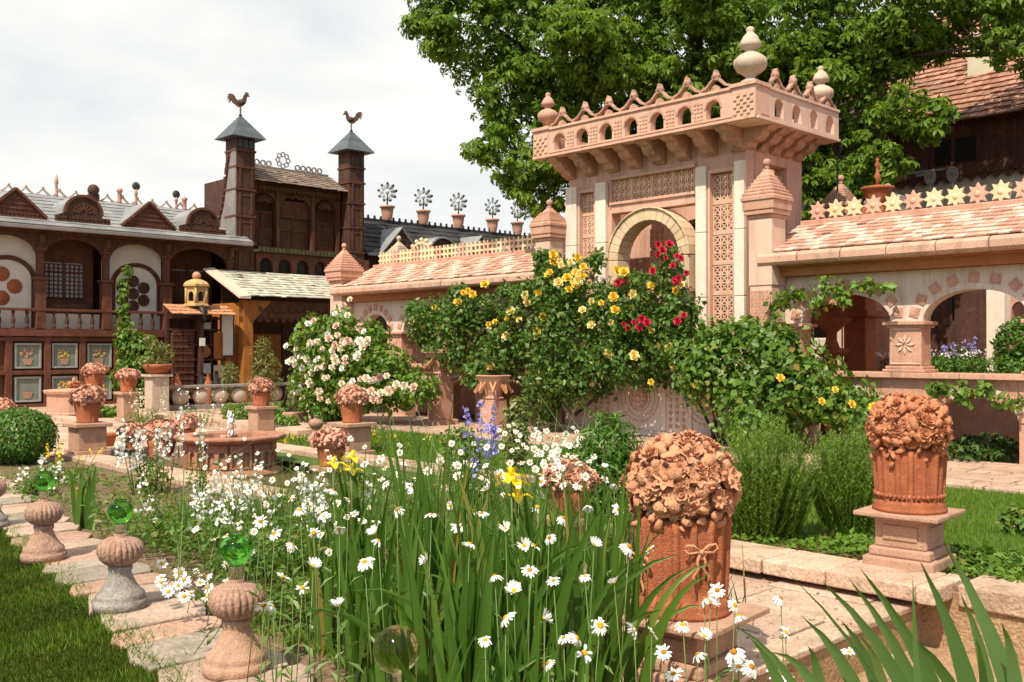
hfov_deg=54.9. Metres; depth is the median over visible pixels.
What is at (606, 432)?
fern shrub
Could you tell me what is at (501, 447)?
daisy
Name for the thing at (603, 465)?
oxeye daisy
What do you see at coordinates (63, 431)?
pavement
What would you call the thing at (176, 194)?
roof finial
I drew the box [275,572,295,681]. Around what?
oxeye daisy
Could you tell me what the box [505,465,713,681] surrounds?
iris plant
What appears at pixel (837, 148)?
wheel ornament
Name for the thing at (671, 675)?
oxeye daisy
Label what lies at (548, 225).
capped pillar
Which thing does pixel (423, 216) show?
wheel planter
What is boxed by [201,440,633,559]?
grass
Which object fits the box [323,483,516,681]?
iris plant
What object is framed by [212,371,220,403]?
jar
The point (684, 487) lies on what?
bouquet pot
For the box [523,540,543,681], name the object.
oxeye daisy
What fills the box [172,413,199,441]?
flower pot
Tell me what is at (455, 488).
kerb
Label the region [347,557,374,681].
oxeye daisy
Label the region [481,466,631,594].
iris plant
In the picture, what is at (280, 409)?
leafy clump
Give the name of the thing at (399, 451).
daisy
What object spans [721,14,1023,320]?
tiled house
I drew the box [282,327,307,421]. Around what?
rose support post
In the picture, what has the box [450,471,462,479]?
daisy
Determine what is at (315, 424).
globe pedestal
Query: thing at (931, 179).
wheel ornament
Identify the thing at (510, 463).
daisy
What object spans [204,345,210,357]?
round plaque
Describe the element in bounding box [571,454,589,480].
daisy
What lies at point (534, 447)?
daisy
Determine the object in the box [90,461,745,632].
grass
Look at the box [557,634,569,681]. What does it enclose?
oxeye daisy
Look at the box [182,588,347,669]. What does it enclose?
grass
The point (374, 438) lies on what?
grass
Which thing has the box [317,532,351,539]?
daisy
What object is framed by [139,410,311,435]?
kerb
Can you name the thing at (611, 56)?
chestnut tree
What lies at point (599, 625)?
oxeye daisy
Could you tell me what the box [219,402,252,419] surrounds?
leafy clump
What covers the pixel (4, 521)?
globe pedestal
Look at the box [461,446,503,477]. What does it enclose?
daisy
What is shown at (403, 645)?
glass globe
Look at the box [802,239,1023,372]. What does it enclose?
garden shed
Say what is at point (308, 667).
oxeye daisy
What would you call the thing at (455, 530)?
oxeye daisy
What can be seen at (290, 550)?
daisy
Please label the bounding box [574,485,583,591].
oxeye daisy
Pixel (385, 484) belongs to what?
oxeye daisy
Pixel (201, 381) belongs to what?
jar
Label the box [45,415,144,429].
kerb
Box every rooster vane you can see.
[227,92,249,115]
[343,110,362,130]
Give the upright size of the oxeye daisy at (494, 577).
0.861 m
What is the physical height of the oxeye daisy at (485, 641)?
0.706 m
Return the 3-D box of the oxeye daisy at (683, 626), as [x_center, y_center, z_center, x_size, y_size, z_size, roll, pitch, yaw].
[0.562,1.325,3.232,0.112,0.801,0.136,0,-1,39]
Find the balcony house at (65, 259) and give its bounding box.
[0,183,253,407]
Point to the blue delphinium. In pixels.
(948, 348)
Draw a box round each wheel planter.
[377,182,397,220]
[414,187,432,224]
[449,192,467,228]
[484,197,500,232]
[510,202,523,235]
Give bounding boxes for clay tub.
[43,377,104,415]
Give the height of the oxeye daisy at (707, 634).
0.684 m
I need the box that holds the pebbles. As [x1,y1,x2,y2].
[12,473,775,666]
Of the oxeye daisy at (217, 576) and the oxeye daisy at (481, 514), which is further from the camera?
the oxeye daisy at (217, 576)
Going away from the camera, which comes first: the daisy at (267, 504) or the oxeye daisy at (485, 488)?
the oxeye daisy at (485, 488)
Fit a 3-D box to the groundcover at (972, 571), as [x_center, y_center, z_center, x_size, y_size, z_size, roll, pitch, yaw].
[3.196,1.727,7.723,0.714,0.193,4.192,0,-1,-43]
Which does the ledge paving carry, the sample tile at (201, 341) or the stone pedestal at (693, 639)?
the stone pedestal at (693, 639)
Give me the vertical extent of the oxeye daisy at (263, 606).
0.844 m
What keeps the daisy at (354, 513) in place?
on the grass at (394, 569)
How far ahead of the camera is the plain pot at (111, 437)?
16.52 m
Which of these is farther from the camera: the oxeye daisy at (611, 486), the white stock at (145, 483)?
the white stock at (145, 483)
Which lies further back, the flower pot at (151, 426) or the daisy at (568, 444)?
the flower pot at (151, 426)
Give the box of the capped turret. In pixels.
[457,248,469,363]
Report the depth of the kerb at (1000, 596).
6.73 m
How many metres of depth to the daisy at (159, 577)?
6.20 m
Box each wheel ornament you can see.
[832,142,842,305]
[924,169,935,320]
[947,166,958,320]
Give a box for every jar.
[173,373,181,404]
[197,372,204,384]
[204,374,211,403]
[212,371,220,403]
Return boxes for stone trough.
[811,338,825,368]
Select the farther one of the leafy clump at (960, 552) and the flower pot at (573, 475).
the flower pot at (573, 475)
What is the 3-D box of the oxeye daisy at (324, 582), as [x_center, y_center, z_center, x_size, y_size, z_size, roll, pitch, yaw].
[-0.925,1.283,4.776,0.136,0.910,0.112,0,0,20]
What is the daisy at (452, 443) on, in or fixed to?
on the grass at (409, 478)
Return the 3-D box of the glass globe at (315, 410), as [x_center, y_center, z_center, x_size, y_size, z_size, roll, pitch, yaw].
[-3.582,1.294,17.990,0.162,0.222,0.162,0,0,0]
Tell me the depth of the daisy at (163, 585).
6.22 m
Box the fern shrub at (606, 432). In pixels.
[566,408,648,524]
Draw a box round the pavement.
[1,404,392,460]
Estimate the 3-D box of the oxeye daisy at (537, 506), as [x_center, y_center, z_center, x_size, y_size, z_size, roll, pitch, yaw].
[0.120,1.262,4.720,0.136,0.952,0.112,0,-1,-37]
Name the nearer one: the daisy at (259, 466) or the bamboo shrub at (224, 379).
the daisy at (259, 466)
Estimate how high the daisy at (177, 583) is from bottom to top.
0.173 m
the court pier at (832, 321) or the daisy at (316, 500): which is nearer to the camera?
the daisy at (316, 500)
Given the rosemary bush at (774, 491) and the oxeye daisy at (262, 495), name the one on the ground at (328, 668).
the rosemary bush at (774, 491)
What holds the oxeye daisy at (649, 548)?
on the ledge paving
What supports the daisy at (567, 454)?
on the grass at (409, 478)
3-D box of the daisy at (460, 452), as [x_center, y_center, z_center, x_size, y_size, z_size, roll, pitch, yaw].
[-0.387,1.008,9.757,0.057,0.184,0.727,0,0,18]
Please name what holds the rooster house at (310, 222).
on the ground at (328, 668)
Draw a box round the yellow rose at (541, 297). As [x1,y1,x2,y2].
[399,246,712,431]
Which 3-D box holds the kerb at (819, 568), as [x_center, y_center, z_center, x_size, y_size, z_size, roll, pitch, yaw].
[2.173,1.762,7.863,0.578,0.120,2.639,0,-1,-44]
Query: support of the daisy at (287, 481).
on the grass at (409, 478)
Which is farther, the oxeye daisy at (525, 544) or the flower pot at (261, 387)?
the flower pot at (261, 387)
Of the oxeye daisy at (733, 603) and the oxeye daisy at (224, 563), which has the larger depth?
the oxeye daisy at (224, 563)
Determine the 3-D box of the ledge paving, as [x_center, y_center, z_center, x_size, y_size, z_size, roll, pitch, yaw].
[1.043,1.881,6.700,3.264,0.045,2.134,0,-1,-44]
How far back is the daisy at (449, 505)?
7.14 m
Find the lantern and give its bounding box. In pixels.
[183,272,209,306]
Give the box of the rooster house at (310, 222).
[199,116,374,303]
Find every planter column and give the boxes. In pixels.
[422,352,457,424]
[473,375,513,430]
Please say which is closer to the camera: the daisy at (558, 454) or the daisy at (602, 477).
the daisy at (602, 477)
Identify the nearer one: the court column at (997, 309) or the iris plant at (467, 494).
the iris plant at (467, 494)
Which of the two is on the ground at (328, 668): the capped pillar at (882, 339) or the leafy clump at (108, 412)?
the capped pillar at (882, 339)
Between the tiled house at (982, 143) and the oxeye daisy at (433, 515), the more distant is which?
the tiled house at (982, 143)
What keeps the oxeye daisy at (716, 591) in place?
on the sand floor at (931, 636)
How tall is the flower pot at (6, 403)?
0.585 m
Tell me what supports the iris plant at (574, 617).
on the ground at (328, 668)
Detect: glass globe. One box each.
[33,471,54,499]
[107,499,133,533]
[219,532,253,579]
[311,406,319,417]
[373,625,419,681]
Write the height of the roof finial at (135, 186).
0.810 m
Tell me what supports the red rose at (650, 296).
on the patio
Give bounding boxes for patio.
[197,407,1023,488]
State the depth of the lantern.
29.51 m
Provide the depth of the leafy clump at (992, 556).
7.52 m
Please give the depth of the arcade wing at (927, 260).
15.48 m
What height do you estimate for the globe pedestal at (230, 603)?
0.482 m
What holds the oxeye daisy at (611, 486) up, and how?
on the sand floor at (931, 636)
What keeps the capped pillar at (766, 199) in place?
on the patio
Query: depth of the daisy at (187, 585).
6.29 m
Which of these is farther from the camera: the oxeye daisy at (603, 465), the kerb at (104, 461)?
the kerb at (104, 461)
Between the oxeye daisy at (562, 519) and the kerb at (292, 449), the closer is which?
the oxeye daisy at (562, 519)
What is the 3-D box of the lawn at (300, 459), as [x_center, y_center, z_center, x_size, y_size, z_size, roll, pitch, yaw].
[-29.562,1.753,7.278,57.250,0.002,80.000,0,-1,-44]
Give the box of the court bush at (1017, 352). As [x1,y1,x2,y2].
[989,315,1023,373]
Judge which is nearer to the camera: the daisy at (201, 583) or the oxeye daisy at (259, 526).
the oxeye daisy at (259, 526)
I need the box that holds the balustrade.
[169,382,326,410]
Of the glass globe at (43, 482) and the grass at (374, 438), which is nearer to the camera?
the glass globe at (43, 482)
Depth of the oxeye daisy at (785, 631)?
3.59 m
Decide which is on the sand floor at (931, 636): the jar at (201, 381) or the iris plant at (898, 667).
the iris plant at (898, 667)
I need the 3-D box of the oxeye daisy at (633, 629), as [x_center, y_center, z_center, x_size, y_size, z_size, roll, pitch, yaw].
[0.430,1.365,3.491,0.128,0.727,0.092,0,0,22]
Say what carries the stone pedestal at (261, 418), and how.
on the pavement
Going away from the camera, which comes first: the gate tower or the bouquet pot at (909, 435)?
the bouquet pot at (909, 435)
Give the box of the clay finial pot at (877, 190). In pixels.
[860,157,894,214]
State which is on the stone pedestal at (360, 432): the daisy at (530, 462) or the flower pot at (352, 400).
the flower pot at (352, 400)
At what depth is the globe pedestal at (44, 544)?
7.70 m
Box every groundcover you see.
[0,460,260,532]
[79,488,543,607]
[252,576,396,653]
[309,474,643,541]
[731,528,1023,582]
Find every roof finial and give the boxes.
[54,174,58,196]
[87,184,99,200]
[116,188,122,202]
[132,182,139,204]
[172,190,179,208]
[182,197,187,209]
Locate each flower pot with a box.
[0,397,17,410]
[68,384,106,422]
[80,362,108,387]
[114,368,141,391]
[116,422,143,450]
[140,418,182,458]
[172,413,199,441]
[248,376,274,405]
[309,426,351,466]
[334,383,369,422]
[540,458,600,517]
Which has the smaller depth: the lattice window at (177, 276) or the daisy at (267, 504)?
the daisy at (267, 504)
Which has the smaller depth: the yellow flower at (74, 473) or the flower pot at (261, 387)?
the yellow flower at (74, 473)
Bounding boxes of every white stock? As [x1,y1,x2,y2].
[14,454,66,495]
[114,406,186,494]
[124,387,167,424]
[134,459,261,546]
[162,382,223,427]
[185,413,217,495]
[188,452,376,582]
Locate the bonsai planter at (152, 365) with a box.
[135,334,174,374]
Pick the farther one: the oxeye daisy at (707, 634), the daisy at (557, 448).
the daisy at (557, 448)
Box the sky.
[0,0,934,235]
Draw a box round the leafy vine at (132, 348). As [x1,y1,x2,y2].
[107,263,164,407]
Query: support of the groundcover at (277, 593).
on the ground at (328, 668)
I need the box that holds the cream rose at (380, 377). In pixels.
[278,296,443,421]
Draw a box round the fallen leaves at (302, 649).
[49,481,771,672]
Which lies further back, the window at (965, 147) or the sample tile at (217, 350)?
the sample tile at (217, 350)
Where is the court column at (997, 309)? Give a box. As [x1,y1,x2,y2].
[986,290,1010,372]
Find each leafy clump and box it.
[99,404,116,417]
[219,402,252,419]
[269,400,304,416]
[274,414,300,425]
[433,422,485,493]
[498,395,531,469]
[827,527,874,553]
[946,436,1017,462]
[948,539,985,568]
[952,431,1018,455]
[967,542,1023,574]
[995,498,1023,536]
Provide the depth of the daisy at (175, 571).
6.29 m
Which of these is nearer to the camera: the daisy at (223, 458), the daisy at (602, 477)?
the daisy at (602, 477)
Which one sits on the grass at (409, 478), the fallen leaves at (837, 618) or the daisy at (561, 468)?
the daisy at (561, 468)
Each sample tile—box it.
[199,338,204,345]
[204,322,210,328]
[204,363,210,372]
[213,332,222,358]
[213,365,222,380]
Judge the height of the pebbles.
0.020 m
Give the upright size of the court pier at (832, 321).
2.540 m
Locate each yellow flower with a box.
[16,442,102,487]
[284,434,310,446]
[371,430,430,451]
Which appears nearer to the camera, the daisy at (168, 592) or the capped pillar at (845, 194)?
the daisy at (168, 592)
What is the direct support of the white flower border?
on the ground at (328, 668)
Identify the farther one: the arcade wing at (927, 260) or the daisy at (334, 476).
the arcade wing at (927, 260)
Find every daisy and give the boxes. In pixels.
[155,532,193,587]
[156,559,200,571]
[156,574,208,585]
[159,541,207,592]
[162,554,220,597]
[172,542,182,589]
[173,464,185,578]
[177,591,204,602]
[179,519,269,586]
[181,581,206,599]
[184,527,203,591]
[185,590,193,612]
[194,573,217,653]
[196,580,206,585]
[202,441,253,469]
[202,577,226,592]
[205,537,221,593]
[213,561,228,637]
[223,533,300,568]
[235,521,275,567]
[236,481,269,507]
[245,492,273,681]
[247,515,273,681]
[250,504,281,534]
[254,532,293,547]
[254,601,273,681]
[255,603,276,681]
[256,455,295,470]
[263,529,289,679]
[268,456,302,482]
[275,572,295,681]
[277,542,299,681]
[281,494,303,681]
[283,507,310,681]
[285,458,310,485]
[287,509,306,552]
[296,581,316,681]
[299,528,321,681]
[304,557,330,681]
[308,478,338,509]
[314,512,333,681]
[315,505,374,519]
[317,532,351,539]
[319,472,368,483]
[319,489,346,681]
[325,506,344,555]
[329,597,354,681]
[331,526,346,681]
[332,490,371,506]
[344,497,362,681]
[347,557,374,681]
[350,510,387,528]
[361,461,398,483]
[365,525,387,681]
[367,446,392,509]
[367,539,386,673]
[375,480,388,572]
[376,412,392,463]
[385,506,408,624]
[392,417,402,455]
[393,478,415,555]
[415,405,444,464]
[418,553,433,676]
[422,513,443,664]
[423,431,433,475]
[431,435,452,509]
[437,454,442,536]
[441,485,448,536]
[449,429,462,446]
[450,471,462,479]
[450,523,462,556]
[453,443,461,469]
[457,542,475,681]
[458,435,478,454]
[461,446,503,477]
[474,511,489,633]
[478,636,491,681]
[480,484,489,522]
[480,574,502,674]
[482,463,491,536]
[483,439,497,450]
[492,521,510,652]
[498,427,505,449]
[500,612,515,681]
[501,438,544,455]
[502,580,521,681]
[505,440,532,464]
[506,438,528,466]
[509,484,521,569]
[516,537,533,616]
[521,565,546,670]
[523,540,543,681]
[530,415,539,452]
[532,436,542,473]
[532,505,538,592]
[534,490,543,594]
[539,394,568,436]
[539,454,593,485]
[540,438,552,468]
[540,438,561,452]
[540,577,559,681]
[542,608,553,674]
[543,439,561,450]
[543,534,563,681]
[545,659,555,681]
[547,426,569,461]
[548,458,560,463]
[551,413,558,450]
[554,407,575,457]
[555,516,564,558]
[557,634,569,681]
[558,458,565,470]
[560,481,613,489]
[563,453,616,480]
[565,441,574,448]
[568,631,580,681]
[570,574,593,681]
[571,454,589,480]
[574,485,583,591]
[576,476,608,505]
[577,644,591,681]
[581,505,593,612]
[589,536,608,649]
[591,617,608,681]
[601,463,613,574]
[605,576,622,681]
[606,483,616,562]
[607,503,623,681]
[619,543,641,669]
[626,622,636,681]
[642,545,661,663]
[647,625,658,681]
[654,644,671,681]
[665,667,682,681]
[674,621,691,681]
[693,597,720,681]
[693,652,707,681]
[698,627,711,681]
[707,592,728,681]
[708,582,729,681]
[725,648,745,681]
[728,598,748,681]
[728,660,747,681]
[730,614,746,681]
[740,660,756,681]
[771,596,785,664]
[780,626,789,668]
[841,647,854,663]
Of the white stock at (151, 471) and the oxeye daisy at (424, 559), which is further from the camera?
the white stock at (151, 471)
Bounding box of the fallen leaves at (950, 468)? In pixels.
[542,430,1022,483]
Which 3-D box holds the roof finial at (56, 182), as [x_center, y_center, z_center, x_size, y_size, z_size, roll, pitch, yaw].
[-14.359,-4.879,31.043,0.129,0.750,0.129,0,0,23]
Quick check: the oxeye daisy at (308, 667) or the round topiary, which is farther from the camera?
the round topiary
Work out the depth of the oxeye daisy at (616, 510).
4.91 m
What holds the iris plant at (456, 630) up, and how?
on the ground at (328, 668)
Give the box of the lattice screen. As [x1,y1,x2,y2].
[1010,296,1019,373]
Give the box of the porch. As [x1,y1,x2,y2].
[203,267,385,402]
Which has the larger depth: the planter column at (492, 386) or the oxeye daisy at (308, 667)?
the planter column at (492, 386)
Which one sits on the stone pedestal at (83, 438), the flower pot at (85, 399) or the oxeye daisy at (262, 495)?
the flower pot at (85, 399)
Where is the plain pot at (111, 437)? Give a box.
[107,432,115,446]
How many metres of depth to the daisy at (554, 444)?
9.22 m
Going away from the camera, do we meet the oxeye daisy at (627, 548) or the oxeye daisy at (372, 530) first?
the oxeye daisy at (627, 548)
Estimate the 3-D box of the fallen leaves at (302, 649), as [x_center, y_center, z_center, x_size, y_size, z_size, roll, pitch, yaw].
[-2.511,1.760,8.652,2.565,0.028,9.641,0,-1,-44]
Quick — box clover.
[0,538,124,681]
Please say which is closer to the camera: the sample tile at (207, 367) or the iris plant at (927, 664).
the iris plant at (927, 664)
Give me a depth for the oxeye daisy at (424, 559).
4.12 m
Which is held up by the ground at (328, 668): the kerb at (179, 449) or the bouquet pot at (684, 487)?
the kerb at (179, 449)
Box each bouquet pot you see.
[619,430,742,622]
[865,391,953,515]
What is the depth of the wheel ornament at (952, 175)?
17.48 m
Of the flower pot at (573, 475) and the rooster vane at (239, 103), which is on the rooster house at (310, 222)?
the rooster vane at (239, 103)
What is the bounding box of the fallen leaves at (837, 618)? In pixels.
[740,581,902,655]
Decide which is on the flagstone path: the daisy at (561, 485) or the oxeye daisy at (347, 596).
the oxeye daisy at (347, 596)
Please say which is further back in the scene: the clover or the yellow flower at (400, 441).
the yellow flower at (400, 441)
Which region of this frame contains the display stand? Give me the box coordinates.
[163,304,236,404]
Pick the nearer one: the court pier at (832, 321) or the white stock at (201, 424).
the white stock at (201, 424)
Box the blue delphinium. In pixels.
[931,337,984,372]
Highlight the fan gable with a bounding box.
[406,238,435,412]
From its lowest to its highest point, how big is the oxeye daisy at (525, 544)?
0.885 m
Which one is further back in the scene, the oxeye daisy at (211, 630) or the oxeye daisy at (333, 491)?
the oxeye daisy at (211, 630)
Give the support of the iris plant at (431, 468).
on the ground at (328, 668)
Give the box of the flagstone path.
[0,473,313,681]
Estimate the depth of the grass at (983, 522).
9.60 m
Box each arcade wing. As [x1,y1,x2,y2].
[330,235,567,425]
[757,178,1023,464]
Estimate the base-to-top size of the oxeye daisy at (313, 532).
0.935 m
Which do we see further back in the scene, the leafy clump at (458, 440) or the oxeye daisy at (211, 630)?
the leafy clump at (458, 440)
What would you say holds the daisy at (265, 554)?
on the groundcover at (277, 593)
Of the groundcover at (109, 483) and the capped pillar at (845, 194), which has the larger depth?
the capped pillar at (845, 194)
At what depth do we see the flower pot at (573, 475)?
8.45 m
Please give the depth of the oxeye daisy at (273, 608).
3.60 m
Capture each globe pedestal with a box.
[0,479,9,529]
[20,498,66,563]
[91,532,147,614]
[202,578,269,681]
[307,418,322,441]
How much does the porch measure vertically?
4.355 m
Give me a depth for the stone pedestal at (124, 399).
22.33 m
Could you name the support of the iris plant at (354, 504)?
on the ground at (328, 668)
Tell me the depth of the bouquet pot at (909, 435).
7.36 m
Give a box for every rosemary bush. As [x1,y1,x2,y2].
[717,406,821,540]
[797,421,875,535]
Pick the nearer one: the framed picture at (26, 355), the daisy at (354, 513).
the daisy at (354, 513)
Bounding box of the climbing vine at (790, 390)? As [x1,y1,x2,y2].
[662,274,1023,453]
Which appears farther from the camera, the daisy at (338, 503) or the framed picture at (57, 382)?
the framed picture at (57, 382)
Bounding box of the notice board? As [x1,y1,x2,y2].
[220,315,233,356]
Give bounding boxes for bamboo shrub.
[212,361,241,402]
[243,336,284,400]
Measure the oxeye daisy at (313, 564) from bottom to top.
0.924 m
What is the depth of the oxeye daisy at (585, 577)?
3.61 m
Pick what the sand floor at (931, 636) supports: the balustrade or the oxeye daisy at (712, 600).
the oxeye daisy at (712, 600)
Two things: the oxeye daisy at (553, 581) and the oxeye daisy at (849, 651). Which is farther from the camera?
the oxeye daisy at (553, 581)
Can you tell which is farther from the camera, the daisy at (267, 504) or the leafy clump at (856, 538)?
the leafy clump at (856, 538)
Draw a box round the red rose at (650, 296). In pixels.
[605,240,724,443]
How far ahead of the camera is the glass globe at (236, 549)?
5.04 m
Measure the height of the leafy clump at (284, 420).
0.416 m
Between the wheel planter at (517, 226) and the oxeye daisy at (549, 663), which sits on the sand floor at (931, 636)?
the oxeye daisy at (549, 663)
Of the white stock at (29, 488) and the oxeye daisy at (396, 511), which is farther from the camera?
the white stock at (29, 488)
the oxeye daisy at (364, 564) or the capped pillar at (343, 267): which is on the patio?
the capped pillar at (343, 267)
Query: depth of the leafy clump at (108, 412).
23.98 m
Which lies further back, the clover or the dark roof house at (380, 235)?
the dark roof house at (380, 235)
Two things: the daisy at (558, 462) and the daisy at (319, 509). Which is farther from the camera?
the daisy at (558, 462)
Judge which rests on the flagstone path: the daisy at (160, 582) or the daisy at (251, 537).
the daisy at (160, 582)
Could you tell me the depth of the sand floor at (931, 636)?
6.71 m
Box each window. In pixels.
[44,256,83,298]
[170,264,203,301]
[935,135,975,164]
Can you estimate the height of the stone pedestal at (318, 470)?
0.290 m
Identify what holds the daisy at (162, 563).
on the ground at (328, 668)
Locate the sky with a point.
(110, 95)
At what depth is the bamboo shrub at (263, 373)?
28.72 m
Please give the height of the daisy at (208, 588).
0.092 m
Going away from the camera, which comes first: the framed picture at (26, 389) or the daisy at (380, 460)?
the daisy at (380, 460)
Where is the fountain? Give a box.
[173,410,285,477]
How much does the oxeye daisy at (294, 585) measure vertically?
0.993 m
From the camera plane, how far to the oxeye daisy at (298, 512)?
4.37 m
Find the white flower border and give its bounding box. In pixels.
[876,348,985,372]
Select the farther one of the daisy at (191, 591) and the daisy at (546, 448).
the daisy at (546, 448)
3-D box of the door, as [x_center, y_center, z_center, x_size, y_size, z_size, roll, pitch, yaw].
[-8.284,0.863,33.200,1.100,2.200,0.030,0,-1,-44]
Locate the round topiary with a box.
[0,405,59,464]
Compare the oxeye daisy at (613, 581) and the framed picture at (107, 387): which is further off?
the framed picture at (107, 387)
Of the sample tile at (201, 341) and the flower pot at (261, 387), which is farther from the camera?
the sample tile at (201, 341)
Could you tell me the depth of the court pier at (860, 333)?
18.56 m
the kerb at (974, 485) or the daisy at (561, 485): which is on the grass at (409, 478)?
the daisy at (561, 485)
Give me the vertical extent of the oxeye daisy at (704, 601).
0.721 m
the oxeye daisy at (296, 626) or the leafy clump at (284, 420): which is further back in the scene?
the leafy clump at (284, 420)
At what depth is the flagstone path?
6.18 m
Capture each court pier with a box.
[811,303,851,442]
[843,295,881,370]
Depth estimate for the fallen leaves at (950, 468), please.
13.18 m
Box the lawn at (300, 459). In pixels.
[0,429,1023,681]
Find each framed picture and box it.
[13,343,40,368]
[13,376,40,401]
[51,343,77,367]
[51,376,76,388]
[86,343,111,366]
[102,375,111,398]
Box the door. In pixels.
[253,334,280,387]
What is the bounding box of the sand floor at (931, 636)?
[746,591,1023,681]
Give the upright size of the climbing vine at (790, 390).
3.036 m
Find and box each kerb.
[25,443,332,508]
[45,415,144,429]
[107,442,182,459]
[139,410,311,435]
[277,443,535,483]
[337,479,509,504]
[730,539,961,605]
[785,466,1023,493]
[958,575,1023,617]
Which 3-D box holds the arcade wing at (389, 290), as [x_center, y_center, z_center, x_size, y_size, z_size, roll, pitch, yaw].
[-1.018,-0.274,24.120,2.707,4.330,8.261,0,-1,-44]
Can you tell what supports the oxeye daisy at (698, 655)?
on the sand floor at (931, 636)
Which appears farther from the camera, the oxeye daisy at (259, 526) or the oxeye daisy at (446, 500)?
the oxeye daisy at (446, 500)
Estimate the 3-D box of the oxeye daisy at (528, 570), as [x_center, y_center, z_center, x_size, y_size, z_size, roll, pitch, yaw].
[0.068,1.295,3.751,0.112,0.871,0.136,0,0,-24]
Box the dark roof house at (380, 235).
[364,214,563,363]
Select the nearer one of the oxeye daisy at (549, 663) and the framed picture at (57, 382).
the oxeye daisy at (549, 663)
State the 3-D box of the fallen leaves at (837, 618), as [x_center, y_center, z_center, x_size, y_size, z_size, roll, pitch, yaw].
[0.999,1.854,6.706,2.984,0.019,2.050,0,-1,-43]
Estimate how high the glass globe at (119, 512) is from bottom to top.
0.219 m
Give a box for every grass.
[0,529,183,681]
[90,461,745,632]
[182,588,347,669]
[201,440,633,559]
[277,426,749,476]
[751,472,1023,553]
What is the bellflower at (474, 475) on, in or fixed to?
on the ground at (328, 668)
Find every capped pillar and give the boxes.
[324,243,363,405]
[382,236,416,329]
[529,199,566,428]
[740,158,793,445]
[821,175,860,370]
[864,183,909,370]
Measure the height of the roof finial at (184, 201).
0.500 m
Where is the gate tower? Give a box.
[531,26,840,441]
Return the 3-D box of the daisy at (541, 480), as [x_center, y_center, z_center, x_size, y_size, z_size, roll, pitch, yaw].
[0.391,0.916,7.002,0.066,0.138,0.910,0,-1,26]
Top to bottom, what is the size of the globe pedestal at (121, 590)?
0.482 m
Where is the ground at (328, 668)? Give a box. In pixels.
[0,398,1023,681]
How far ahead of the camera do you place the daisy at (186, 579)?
6.11 m
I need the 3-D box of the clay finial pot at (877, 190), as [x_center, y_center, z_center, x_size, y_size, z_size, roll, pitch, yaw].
[6.748,-2.276,18.187,0.585,2.240,0.600,0,-1,-44]
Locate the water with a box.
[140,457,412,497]
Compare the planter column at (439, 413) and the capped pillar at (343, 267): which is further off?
the capped pillar at (343, 267)
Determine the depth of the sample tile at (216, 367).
30.10 m
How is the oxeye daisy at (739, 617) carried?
on the sand floor at (931, 636)
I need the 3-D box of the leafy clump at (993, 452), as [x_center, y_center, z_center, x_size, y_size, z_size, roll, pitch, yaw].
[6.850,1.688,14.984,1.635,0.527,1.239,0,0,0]
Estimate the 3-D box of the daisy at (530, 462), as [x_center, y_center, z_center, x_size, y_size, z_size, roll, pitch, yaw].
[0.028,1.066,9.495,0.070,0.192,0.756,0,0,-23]
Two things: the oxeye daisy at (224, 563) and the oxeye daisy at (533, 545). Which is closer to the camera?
the oxeye daisy at (533, 545)
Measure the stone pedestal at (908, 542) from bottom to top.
0.430 m
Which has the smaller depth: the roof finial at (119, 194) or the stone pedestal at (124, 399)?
the stone pedestal at (124, 399)
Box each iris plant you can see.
[67,465,95,529]
[285,493,591,681]
[295,479,423,657]
[320,447,431,578]
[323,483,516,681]
[335,596,552,681]
[353,464,680,681]
[359,394,527,681]
[398,445,503,592]
[419,427,462,510]
[435,466,691,681]
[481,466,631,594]
[494,590,639,681]
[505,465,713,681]
[525,462,634,602]
[735,575,913,681]
[860,542,1022,681]
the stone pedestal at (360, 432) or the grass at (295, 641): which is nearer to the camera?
the grass at (295, 641)
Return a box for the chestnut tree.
[397,0,1023,266]
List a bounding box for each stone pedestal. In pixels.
[62,421,112,455]
[113,391,141,421]
[141,374,172,411]
[244,405,277,430]
[309,465,349,490]
[327,421,376,454]
[539,514,594,542]
[622,600,769,681]
[853,505,965,573]
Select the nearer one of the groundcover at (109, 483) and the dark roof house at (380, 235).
the groundcover at (109, 483)
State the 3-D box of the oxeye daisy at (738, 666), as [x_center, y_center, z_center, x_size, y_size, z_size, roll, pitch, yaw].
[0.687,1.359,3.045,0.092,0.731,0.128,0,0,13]
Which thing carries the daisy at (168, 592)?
on the flagstone path
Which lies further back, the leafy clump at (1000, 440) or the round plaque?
the round plaque
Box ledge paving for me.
[620,568,923,681]
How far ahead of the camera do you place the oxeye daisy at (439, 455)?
6.24 m
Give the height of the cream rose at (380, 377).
2.956 m
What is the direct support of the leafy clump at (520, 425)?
on the lawn at (300, 459)
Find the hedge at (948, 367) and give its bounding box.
[931,354,1023,373]
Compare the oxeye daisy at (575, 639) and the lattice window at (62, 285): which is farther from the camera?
the lattice window at (62, 285)
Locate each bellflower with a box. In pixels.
[461,400,500,509]
[467,436,490,515]
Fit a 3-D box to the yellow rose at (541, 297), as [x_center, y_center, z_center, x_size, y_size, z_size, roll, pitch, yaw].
[0.447,-0.036,20.066,8.693,3.845,2.092,0,-1,42]
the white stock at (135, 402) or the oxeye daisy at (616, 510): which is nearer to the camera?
the oxeye daisy at (616, 510)

